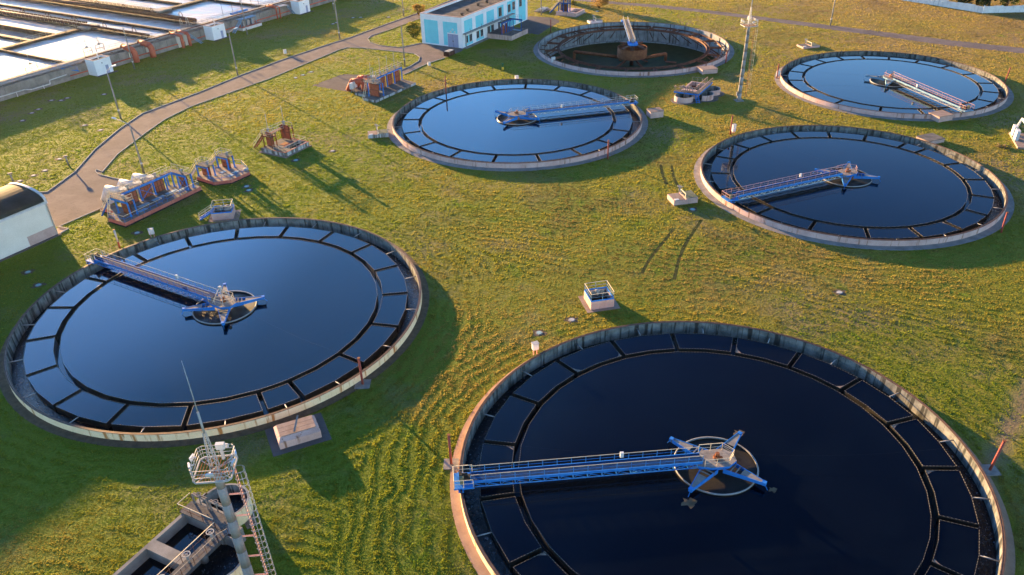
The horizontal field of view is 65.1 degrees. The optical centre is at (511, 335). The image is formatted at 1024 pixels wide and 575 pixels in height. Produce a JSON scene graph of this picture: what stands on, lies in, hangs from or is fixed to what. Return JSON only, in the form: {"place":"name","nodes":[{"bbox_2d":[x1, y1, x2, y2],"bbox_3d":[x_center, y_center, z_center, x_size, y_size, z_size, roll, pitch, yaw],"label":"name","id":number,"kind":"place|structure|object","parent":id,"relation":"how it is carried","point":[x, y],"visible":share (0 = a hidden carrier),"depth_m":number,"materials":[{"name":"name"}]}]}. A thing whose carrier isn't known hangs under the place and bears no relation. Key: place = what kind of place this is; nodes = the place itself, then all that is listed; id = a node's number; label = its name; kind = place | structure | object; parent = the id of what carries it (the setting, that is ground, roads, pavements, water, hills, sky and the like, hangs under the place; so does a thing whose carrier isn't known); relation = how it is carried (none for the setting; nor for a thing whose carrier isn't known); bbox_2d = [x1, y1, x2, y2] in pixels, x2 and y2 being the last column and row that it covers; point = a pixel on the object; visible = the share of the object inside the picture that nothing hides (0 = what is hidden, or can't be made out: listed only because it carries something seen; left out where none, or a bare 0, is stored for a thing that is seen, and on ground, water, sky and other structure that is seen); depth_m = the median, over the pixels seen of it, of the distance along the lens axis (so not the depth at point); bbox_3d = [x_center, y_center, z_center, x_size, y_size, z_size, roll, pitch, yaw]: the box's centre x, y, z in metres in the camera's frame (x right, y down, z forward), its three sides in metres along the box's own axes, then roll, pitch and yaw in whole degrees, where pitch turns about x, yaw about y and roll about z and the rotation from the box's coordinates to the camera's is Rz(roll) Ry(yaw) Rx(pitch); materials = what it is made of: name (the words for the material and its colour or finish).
{"place":"outdoors","nodes":[
{"label":"outdoors","id":0,"kind":"place"},
{"bbox_2d":[42,175,129,226],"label":"pavement","id":1,"kind":"structure","parent":0,"point":[67,203],"depth_m":143.77,"materials":[{"name":"concrete"}]},
{"bbox_2d":[60,208,100,225],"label":"kerb","id":2,"kind":"structure","parent":1,"relation":"on","point":[80,217],"depth_m":137.21,"materials":[{"name":"concrete"}]},
{"bbox_2d":[50,0,452,190],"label":"road","id":3,"kind":"structure","parent":0,"point":[102,156],"depth_m":188.92,"materials":[{"name":"concrete"}]},
{"bbox_2d":[312,74,376,91],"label":"pavement","id":4,"kind":"structure","parent":0,"point":[340,82],"depth_m":197.61,"materials":[{"name":"grey concrete"}]},
{"bbox_2d":[349,39,462,73],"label":"branch road","id":5,"kind":"structure","parent":0,"point":[426,53],"depth_m":221.74,"materials":[{"name":"concrete"}]},
{"bbox_2d":[443,49,454,56],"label":"waste skip","id":6,"kind":"object","parent":5,"relation":"on","point":[448,52],"visible":1,"depth_m":215.19,"materials":[{"name":"metal"}]},
{"bbox_2d":[0,0,1023,574],"bbox_3d":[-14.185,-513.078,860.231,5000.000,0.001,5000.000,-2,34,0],"label":"ground","id":7,"kind":"structure","parent":0,"point":[424,494],"depth_m":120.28,"materials":[{"name":"green plant"}]},
{"bbox_2d":[21,269,34,274],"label":"manhole cover","id":8,"kind":"object","parent":7,"relation":"on","point":[25,272],"visible":1,"depth_m":121.60,"materials":[{"name":"metal"}]},
{"bbox_2d":[0,182,61,261],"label":"barrel hall","id":9,"kind":"structure","parent":7,"relation":"on","point":[26,221],"depth_m":127.07,"materials":[{"name":"white paint"}]},
{"bbox_2d":[30,282,46,287],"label":"manhole cover","id":10,"kind":"object","parent":7,"relation":"on","point":[38,284],"visible":1,"depth_m":118.26,"materials":[{"name":"metal"}]},
{"bbox_2d":[85,54,117,76],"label":"gatehouse","id":11,"kind":"object","parent":7,"relation":"on","point":[100,65],"visible":0.93,"depth_m":207.88,"materials":[{"name":"white paint"}]},
{"bbox_2d":[95,154,118,178],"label":"kerb","id":12,"kind":"structure","parent":7,"relation":"on","point":[105,168],"depth_m":154.18,"materials":[{"name":"concrete"}]},
{"bbox_2d":[106,65,121,118],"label":"lamp post","id":13,"kind":"object","parent":7,"relation":"on","point":[118,110],"visible":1,"depth_m":176.45,"materials":[{"name":"metal"}]},
{"bbox_2d":[113,229,120,247],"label":"stay post","id":14,"kind":"object","parent":7,"relation":"on","point":[116,238],"visible":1,"depth_m":126.46,"materials":[{"name":"metal"}]},
{"bbox_2d":[111,117,144,172],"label":"lamp post","id":15,"kind":"object","parent":7,"relation":"on","point":[141,164],"visible":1,"depth_m":150.05,"materials":[{"name":"metal"}]},
{"bbox_2d":[123,28,134,68],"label":"lamp post","id":16,"kind":"object","parent":7,"relation":"on","point":[129,49],"visible":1,"depth_m":209.50,"materials":[{"name":"metal"}]},
{"bbox_2d":[120,44,139,62],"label":"elbow pipe","id":17,"kind":"object","parent":7,"relation":"on","point":[134,54],"visible":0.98,"depth_m":216.69,"materials":[{"name":"metal"}]},
{"bbox_2d":[131,231,142,235],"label":"manhole cover","id":18,"kind":"object","parent":7,"relation":"on","point":[135,233],"visible":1,"depth_m":131.77,"materials":[{"name":"concrete"}]},
{"bbox_2d":[137,39,156,57],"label":"elbow pipe","id":19,"kind":"object","parent":7,"relation":"on","point":[150,48],"visible":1,"depth_m":220.56,"materials":[{"name":"metal"}]},
{"bbox_2d":[147,227,154,236],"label":"control box","id":20,"kind":"object","parent":7,"relation":"on","point":[151,231],"visible":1,"depth_m":129.70,"materials":[{"name":"white paint"}]},
{"bbox_2d":[100,163,202,227],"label":"sluice station","id":21,"kind":"object","parent":7,"relation":"on","point":[133,209],"visible":1,"depth_m":140.26,"materials":[{"name":"red paint"}]},
{"bbox_2d":[0,0,334,100],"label":"aeration basin","id":22,"kind":"object","parent":7,"relation":"on","point":[17,85],"visible":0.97,"depth_m":236.24,"materials":[{"name":"concrete"}]},
{"bbox_2d":[0,0,282,79],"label":"water","id":23,"kind":"structure","parent":22,"relation":"in","point":[70,46],"depth_m":240.55,"materials":[{"name":"white liquid"}]},
{"bbox_2d":[169,31,184,47],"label":"elbow pipe","id":24,"kind":"object","parent":7,"relation":"on","point":[179,37],"visible":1,"depth_m":228.46,"materials":[{"name":"metal"}]},
{"bbox_2d":[113,483,252,574],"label":"distribution chamber","id":25,"kind":"object","parent":7,"relation":"on","point":[194,537],"visible":0.81,"depth_m":74.97,"materials":[{"name":"concrete"}]},
{"bbox_2d":[176,29,191,45],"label":"elbow pipe","id":26,"kind":"object","parent":7,"relation":"on","point":[186,35],"visible":0.98,"depth_m":230.24,"materials":[{"name":"metal"}]},
{"bbox_2d":[171,29,202,43],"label":"access steps","id":27,"kind":"structure","parent":7,"relation":"on","point":[193,37],"depth_m":231.50,"materials":[{"name":"blue paint"}]},
{"bbox_2d":[0,217,428,447],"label":"clarifier tank","id":28,"kind":"object","parent":7,"relation":"on","point":[291,410],"visible":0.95,"depth_m":100.27,"materials":[{"name":"concrete"}]},
{"bbox_2d":[84,248,266,326],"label":"scraper bridge","id":29,"kind":"structure","parent":28,"relation":"on","point":[222,302],"depth_m":113.16,"materials":[{"name":"blue paint"}]},
{"bbox_2d":[11,226,418,432],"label":"water","id":30,"kind":"structure","parent":28,"relation":"in","point":[127,337],"depth_m":106.46,"materials":[{"name":"blue liquid"}]},
{"bbox_2d":[203,21,230,40],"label":"gatehouse","id":31,"kind":"object","parent":7,"relation":"on","point":[214,31],"visible":1,"depth_m":235.58,"materials":[{"name":"white paint"}]},
{"bbox_2d":[188,147,250,185],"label":"sluice station","id":32,"kind":"object","parent":7,"relation":"on","point":[225,172],"visible":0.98,"depth_m":149.40,"materials":[{"name":"red paint"}]},
{"bbox_2d":[198,199,240,221],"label":"valve chamber","id":33,"kind":"object","parent":7,"relation":"on","point":[223,212],"visible":1,"depth_m":135.20,"materials":[{"name":"grey concrete"}]},
{"bbox_2d":[181,361,276,574],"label":"lighting mast","id":34,"kind":"object","parent":7,"relation":"on","point":[216,474],"visible":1,"depth_m":62.30,"materials":[{"name":"metal"}]},
{"bbox_2d":[229,27,238,75],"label":"lamp post","id":35,"kind":"object","parent":7,"relation":"on","point":[233,53],"visible":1,"depth_m":202.57,"materials":[{"name":"metal"}]},
{"bbox_2d":[240,0,247,34],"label":"lamp post","id":36,"kind":"object","parent":7,"relation":"on","point":[244,18],"visible":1,"depth_m":237.99,"materials":[{"name":"metal"}]},
{"bbox_2d":[40,0,449,192],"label":"kerb","id":37,"kind":"structure","parent":7,"relation":"on","point":[205,89],"depth_m":192.40,"materials":[{"name":"concrete"}]},
{"bbox_2d":[232,12,261,32],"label":"stair platform","id":38,"kind":"structure","parent":7,"relation":"on","point":[250,23],"depth_m":246.05,"materials":[{"name":"white paint"}]},
{"bbox_2d":[244,509,256,528],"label":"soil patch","id":39,"kind":"object","parent":7,"relation":"on","point":[247,523],"visible":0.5,"depth_m":78.59,"materials":[{"name":"grey"}]},
{"bbox_2d":[117,47,419,153],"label":"kerb","id":40,"kind":"structure","parent":7,"relation":"on","point":[261,81],"depth_m":199.56,"materials":[{"name":"concrete"}]},
{"bbox_2d":[253,106,311,157],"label":"sluice station","id":41,"kind":"object","parent":7,"relation":"on","point":[286,145],"visible":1,"depth_m":160.63,"materials":[{"name":"white concrete"}]},
{"bbox_2d":[276,1,294,13],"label":"access steps","id":42,"kind":"structure","parent":7,"relation":"on","point":[282,5],"depth_m":258.01,"materials":[{"name":"metal"}]},
{"bbox_2d":[265,413,331,456],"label":"valve chamber","id":43,"kind":"object","parent":7,"relation":"on","point":[296,434],"visible":1,"depth_m":88.16,"materials":[{"name":"beige concrete"}]},
{"bbox_2d":[290,0,312,14],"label":"gatehouse","id":44,"kind":"object","parent":7,"relation":"on","point":[301,7],"visible":1,"depth_m":261.22,"materials":[{"name":"white paint"}]},
{"bbox_2d":[334,0,339,39],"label":"lamp post","id":45,"kind":"object","parent":7,"relation":"on","point":[337,22],"visible":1,"depth_m":230.75,"materials":[{"name":"metal"}]},
{"bbox_2d":[354,357,370,388],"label":"stay post","id":46,"kind":"object","parent":7,"relation":"on","point":[363,384],"visible":1,"depth_m":96.08,"materials":[{"name":"metal"}]},
{"bbox_2d":[368,124,388,138],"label":"valve chamber","id":47,"kind":"object","parent":7,"relation":"on","point":[380,133],"visible":1,"depth_m":165.83,"materials":[{"name":"white concrete"}]},
{"bbox_2d":[346,55,415,102],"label":"sluice station","id":48,"kind":"object","parent":7,"relation":"on","point":[380,90],"visible":1,"depth_m":190.78,"materials":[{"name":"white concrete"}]},
{"bbox_2d":[368,18,419,47],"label":"kerb","id":49,"kind":"structure","parent":7,"relation":"on","point":[390,29],"depth_m":233.58,"materials":[{"name":"concrete"}]},
{"bbox_2d":[401,26,405,66],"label":"lamp post","id":50,"kind":"object","parent":7,"relation":"on","point":[403,48],"visible":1,"depth_m":205.97,"materials":[{"name":"metal"}]},
{"bbox_2d":[404,21,420,37],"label":"shrub","id":51,"kind":"object","parent":7,"relation":"on","point":[412,28],"visible":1,"depth_m":230.98,"materials":[{"name":"green plant"}]},
{"bbox_2d":[412,3,424,14],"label":"shrub","id":52,"kind":"object","parent":7,"relation":"on","point":[419,6],"visible":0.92,"depth_m":255.00,"materials":[{"name":"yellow plant"}]},
{"bbox_2d":[443,433,458,469],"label":"stay post","id":53,"kind":"object","parent":7,"relation":"on","point":[450,463],"visible":0.99,"depth_m":84.32,"materials":[{"name":"metal"}]},
{"bbox_2d":[420,0,527,48],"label":"pump building","id":54,"kind":"structure","parent":7,"relation":"on","point":[465,24],"depth_m":225.74,"materials":[{"name":"blue paint"}]},
{"bbox_2d":[448,34,458,47],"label":"door","id":55,"kind":"structure","parent":54,"relation":"in","point":[452,38],"depth_m":222.27,"materials":[{"name":"metal"}]},
{"bbox_2d":[487,14,527,40],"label":"sluice station","id":56,"kind":"object","parent":7,"relation":"on","point":[505,32],"visible":1,"depth_m":229.85,"materials":[{"name":"blue paint"}]},
{"bbox_2d":[387,79,647,170],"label":"clarifier tank","id":57,"kind":"object","parent":7,"relation":"on","point":[421,152],"visible":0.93,"depth_m":162.72,"materials":[{"name":"concrete"}]},
{"bbox_2d":[395,84,639,161],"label":"water","id":58,"kind":"structure","parent":57,"relation":"in","point":[470,122],"depth_m":169.20,"materials":[{"name":"blue liquid"}]},
{"bbox_2d":[495,95,637,125],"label":"scraper bridge","id":59,"kind":"structure","parent":57,"relation":"on","point":[524,113],"depth_m":173.31,"materials":[{"name":"blue paint"}]},
{"bbox_2d":[531,341,538,354],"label":"control box","id":60,"kind":"object","parent":7,"relation":"on","point":[535,345],"visible":0.98,"depth_m":99.96,"materials":[{"name":"white paint"}]},
{"bbox_2d":[532,329,546,335],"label":"manhole cover","id":61,"kind":"object","parent":7,"relation":"on","point":[541,332],"visible":1,"depth_m":104.78,"materials":[{"name":"metal"}]},
{"bbox_2d":[522,16,559,34],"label":"yard","id":62,"kind":"structure","parent":7,"relation":"on","point":[535,25],"depth_m":243.23,"materials":[{"name":"grey concrete"}]},
{"bbox_2d":[534,7,549,12],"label":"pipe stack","id":63,"kind":"object","parent":7,"relation":"on","point":[544,9],"visible":0.89,"depth_m":256.54,"materials":[{"name":"concrete"}]},
{"bbox_2d":[549,0,585,16],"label":"sluice station","id":64,"kind":"object","parent":7,"relation":"on","point":[565,10],"visible":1,"depth_m":251.39,"materials":[{"name":"metal"}]},
{"bbox_2d":[564,316,578,323],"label":"manhole cover","id":65,"kind":"object","parent":7,"relation":"on","point":[571,319],"visible":1,"depth_m":107.19,"materials":[{"name":"metal"}]},
{"bbox_2d":[587,17,602,23],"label":"valve chamber","id":66,"kind":"object","parent":7,"relation":"on","point":[597,20],"visible":0.98,"depth_m":241.89,"materials":[{"name":"white paint"}]},
{"bbox_2d":[578,280,619,312],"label":"valve chamber","id":67,"kind":"object","parent":7,"relation":"on","point":[595,299],"visible":1,"depth_m":109.72,"materials":[{"name":"pink paint"}]},
{"bbox_2d":[591,0,608,7],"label":"shrub","id":68,"kind":"object","parent":7,"relation":"on","point":[600,3],"visible":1,"depth_m":257.15,"materials":[{"name":"orange plant"}]},
{"bbox_2d":[533,22,733,77],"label":"clarifier tank","id":69,"kind":"object","parent":7,"relation":"on","point":[548,46],"visible":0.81,"depth_m":225.23,"materials":[{"name":"concrete"}]},
{"bbox_2d":[620,16,644,49],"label":"scraper bridge","id":70,"kind":"structure","parent":69,"relation":"on","point":[632,41],"depth_m":220.68,"materials":[{"name":"blue paint"}]},
{"bbox_2d":[552,42,714,70],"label":"water","id":71,"kind":"structure","parent":69,"relation":"in","point":[678,54],"depth_m":227.26,"materials":[{"name":"black liquid"}]},
{"bbox_2d":[646,107,663,118],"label":"valve chamber","id":72,"kind":"object","parent":7,"relation":"on","point":[656,112],"visible":1,"depth_m":171.65,"materials":[{"name":"pink paint"}]},
{"bbox_2d":[640,229,673,273],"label":"tyre track","id":73,"kind":"structure","parent":7,"relation":"on","point":[652,254],"depth_m":122.23,"materials":[{"name":"green plant"}]},
{"bbox_2d":[660,165,667,184],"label":"tyre track","id":74,"kind":"structure","parent":7,"relation":"on","point":[662,175],"depth_m":146.35,"materials":[{"name":"green plant"}]},
{"bbox_2d":[671,166,683,190],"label":"tyre track","id":75,"kind":"structure","parent":7,"relation":"on","point":[673,176],"depth_m":145.31,"materials":[{"name":"green plant"}]},
{"bbox_2d":[667,185,697,205],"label":"valve chamber","id":76,"kind":"object","parent":7,"relation":"on","point":[682,197],"visible":1,"depth_m":136.25,"materials":[{"name":"pink paint"}]},
{"bbox_2d":[672,219,702,279],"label":"tyre track","id":77,"kind":"structure","parent":7,"relation":"on","point":[683,249],"depth_m":122.81,"materials":[{"name":"green plant"}]},
{"bbox_2d":[670,77,723,104],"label":"distribution chamber","id":78,"kind":"object","parent":7,"relation":"on","point":[692,92],"visible":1,"depth_m":181.56,"materials":[{"name":"concrete"}]},
{"bbox_2d":[697,65,717,73],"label":"valve chamber","id":79,"kind":"object","parent":7,"relation":"on","point":[710,69],"visible":1,"depth_m":197.20,"materials":[{"name":"pink paint"}]},
{"bbox_2d":[450,321,1014,574],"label":"clarifier tank","id":80,"kind":"object","parent":7,"relation":"on","point":[720,483],"visible":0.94,"depth_m":87.71,"materials":[{"name":"concrete"}]},
{"bbox_2d":[453,431,766,496],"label":"scraper bridge","id":81,"kind":"structure","parent":80,"relation":"on","point":[719,458],"depth_m":81.31,"materials":[{"name":"blue paint"}]},
{"bbox_2d":[464,333,995,574],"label":"water","id":82,"kind":"structure","parent":80,"relation":"in","point":[849,508],"depth_m":81.48,"materials":[{"name":"black liquid"}]},
{"bbox_2d":[681,497,696,508],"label":"floating scum","id":83,"kind":"object","parent":82,"relation":"on","point":[691,502],"visible":1,"depth_m":78.89,"materials":[{"name":"soil"}]},
{"bbox_2d":[733,0,757,101],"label":"lighting mast","id":84,"kind":"object","parent":7,"relation":"on","point":[741,82],"visible":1,"depth_m":174.12,"materials":[{"name":"metal"}]},
{"bbox_2d":[797,39,819,48],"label":"valve chamber","id":85,"kind":"object","parent":7,"relation":"on","point":[806,45],"visible":1,"depth_m":214.72,"materials":[{"name":"pink paint"}]},
{"bbox_2d":[833,289,846,294],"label":"manhole cover","id":86,"kind":"object","parent":7,"relation":"on","point":[839,292],"visible":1,"depth_m":111.47,"materials":[{"name":"metal"}]},
{"bbox_2d":[694,125,1013,250],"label":"clarifier tank","id":87,"kind":"object","parent":7,"relation":"on","point":[967,234],"visible":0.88,"depth_m":134.64,"materials":[{"name":"concrete"}]},
{"bbox_2d":[721,161,880,202],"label":"scraper bridge","id":88,"kind":"structure","parent":87,"relation":"on","point":[844,174],"depth_m":138.75,"materials":[{"name":"blue paint"}]},
{"bbox_2d":[703,131,1002,238],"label":"water","id":89,"kind":"structure","parent":87,"relation":"in","point":[910,188],"depth_m":139.42,"materials":[{"name":"blue liquid"}]},
{"bbox_2d":[774,51,1013,120],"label":"clarifier tank","id":90,"kind":"object","parent":7,"relation":"on","point":[790,88],"visible":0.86,"depth_m":183.10,"materials":[{"name":"concrete"}]},
{"bbox_2d":[783,55,1004,113],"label":"water","id":91,"kind":"structure","parent":90,"relation":"in","point":[844,83],"depth_m":186.09,"materials":[{"name":"blue liquid"}]},
{"bbox_2d":[865,71,974,111],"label":"scraper bridge","id":92,"kind":"structure","parent":90,"relation":"on","point":[891,78],"depth_m":178.11,"materials":[{"name":"blue paint"}]},
{"bbox_2d":[916,133,944,143],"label":"valve chamber","id":93,"kind":"object","parent":7,"relation":"on","point":[933,138],"visible":0.93,"depth_m":156.49,"materials":[{"name":"pink paint"}]},
{"bbox_2d":[928,110,953,122],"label":"valve chamber","id":94,"kind":"object","parent":7,"relation":"on","point":[940,116],"visible":1,"depth_m":166.11,"materials":[{"name":"pink paint"}]},
{"bbox_2d":[951,0,973,3],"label":"tree","id":95,"kind":"object","parent":7,"relation":"on","point":[961,1],"visible":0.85,"depth_m":246.78,"materials":[{"name":"green plant"}]},
{"bbox_2d":[904,0,1023,12],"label":"panel fence","id":96,"kind":"object","parent":7,"relation":"on","point":[979,9],"visible":1,"depth_m":243.15,"materials":[{"name":"white concrete"}]},
{"bbox_2d":[975,0,996,5],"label":"tree","id":97,"kind":"object","parent":7,"relation":"on","point":[982,2],"visible":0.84,"depth_m":241.76,"materials":[{"name":"green plant"}]},
{"bbox_2d":[980,439,1006,475],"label":"stay post","id":98,"kind":"object","parent":7,"relation":"on","point":[991,469],"visible":0.94,"depth_m":81.68,"materials":[{"name":"metal"}]},
{"bbox_2d":[728,442,998,455],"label":"stay wire","id":99,"kind":"object","parent":98,"relation":"attached to","point":[834,455],"visible":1,"depth_m":81.91,"materials":[{"name":"metal"}]},
{"bbox_2d":[1000,212,1008,232],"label":"stay post","id":100,"kind":"object","parent":7,"relation":"on","point":[1005,218],"visible":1,"depth_m":124.28,"materials":[{"name":"metal"}]},
{"bbox_2d":[999,0,1018,5],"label":"tree","id":101,"kind":"object","parent":7,"relation":"on","point":[1004,3],"visible":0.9,"depth_m":243.65,"materials":[{"name":"green plant"}]},
{"bbox_2d":[1009,118,1023,148],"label":"pump slab","id":102,"kind":"structure","parent":7,"relation":"on","point":[1016,135],"depth_m":155.82,"materials":[{"name":"white paint"}]},
{"bbox_2d":[569,0,1023,52],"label":"path","id":103,"kind":"structure","parent":0,"point":[942,41],"depth_m":227.88,"materials":[{"name":"concrete"}]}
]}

